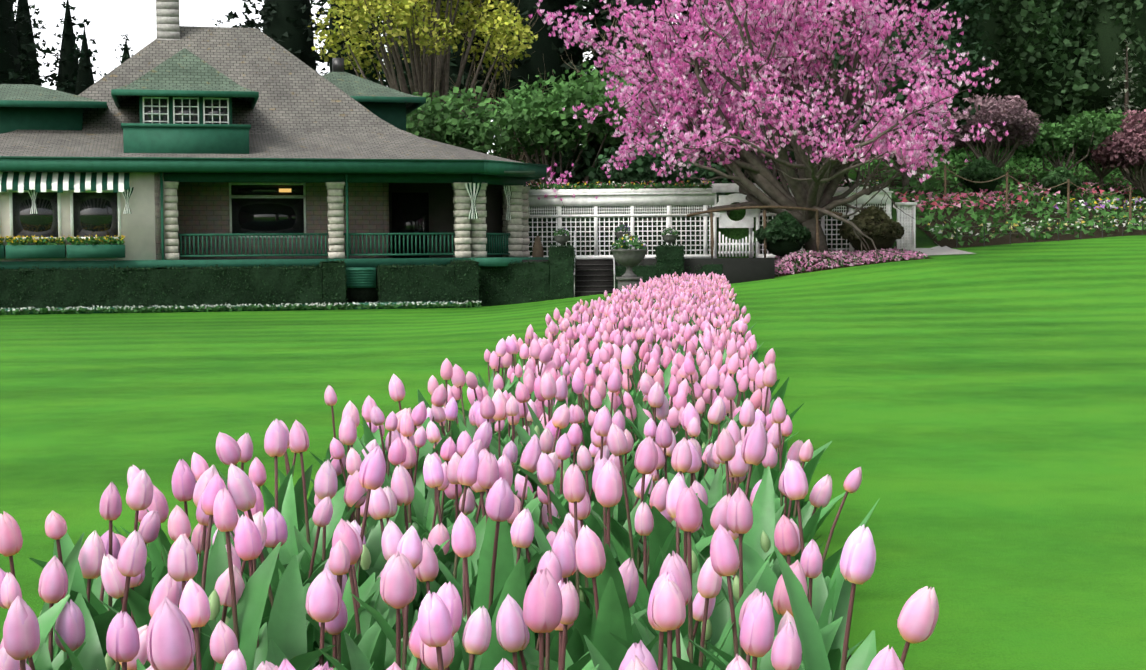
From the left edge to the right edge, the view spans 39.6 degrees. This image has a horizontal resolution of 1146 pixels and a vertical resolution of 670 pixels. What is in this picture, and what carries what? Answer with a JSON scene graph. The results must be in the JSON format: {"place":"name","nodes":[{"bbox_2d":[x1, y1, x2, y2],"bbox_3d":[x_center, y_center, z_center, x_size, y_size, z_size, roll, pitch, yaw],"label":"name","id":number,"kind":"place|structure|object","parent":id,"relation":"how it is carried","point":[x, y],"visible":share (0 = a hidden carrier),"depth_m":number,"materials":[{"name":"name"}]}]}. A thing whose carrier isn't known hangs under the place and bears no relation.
{"place":"outdoors","nodes":[
{"label":"outdoors","id":0,"kind":"place"},
{"bbox_2d":[0,0,548,314],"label":"house","id":1,"kind":"structure","parent":0,"point":[174,166],"depth_m":50.43,"materials":[{"name":"paint"}]},
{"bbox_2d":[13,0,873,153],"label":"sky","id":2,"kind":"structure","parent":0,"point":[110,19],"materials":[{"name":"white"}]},
{"bbox_2d":[0,130,1145,669],"bbox_3d":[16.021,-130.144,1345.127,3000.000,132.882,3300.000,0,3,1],"label":"lawn","id":3,"kind":"structure","parent":0,"point":[978,414],"depth_m":11.70,"materials":[{"name":"green plant"}]},
{"bbox_2d":[0,272,938,669],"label":"tulip bed","id":4,"kind":"object","parent":3,"relation":"on","point":[622,480],"visible":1,"depth_m":3.64,"materials":[{"name":"pink plant"}]},
{"bbox_2d":[0,0,975,188],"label":"conifer trees","id":5,"kind":"object","parent":3,"relation":"on","point":[285,24],"visible":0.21,"depth_m":100.22,"materials":[{"name":"plant"}]},
{"bbox_2d":[308,0,1145,199],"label":"garden trees","id":6,"kind":"object","parent":3,"relation":"on","point":[1071,76],"visible":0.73,"depth_m":80.86,"materials":[{"name":"plant"}]},
{"bbox_2d":[528,0,1008,261],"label":"magnolia tree","id":7,"kind":"object","parent":3,"relation":"on","point":[794,61],"visible":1,"depth_m":53.95,"materials":[{"name":"plant"}]},
{"bbox_2d":[479,131,1145,305],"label":"flower bed","id":8,"kind":"object","parent":3,"relation":"on","point":[949,210],"visible":0.73,"depth_m":56.74,"materials":[{"name":"petal"},{"name":"foliage"},{"name":"green plant"}]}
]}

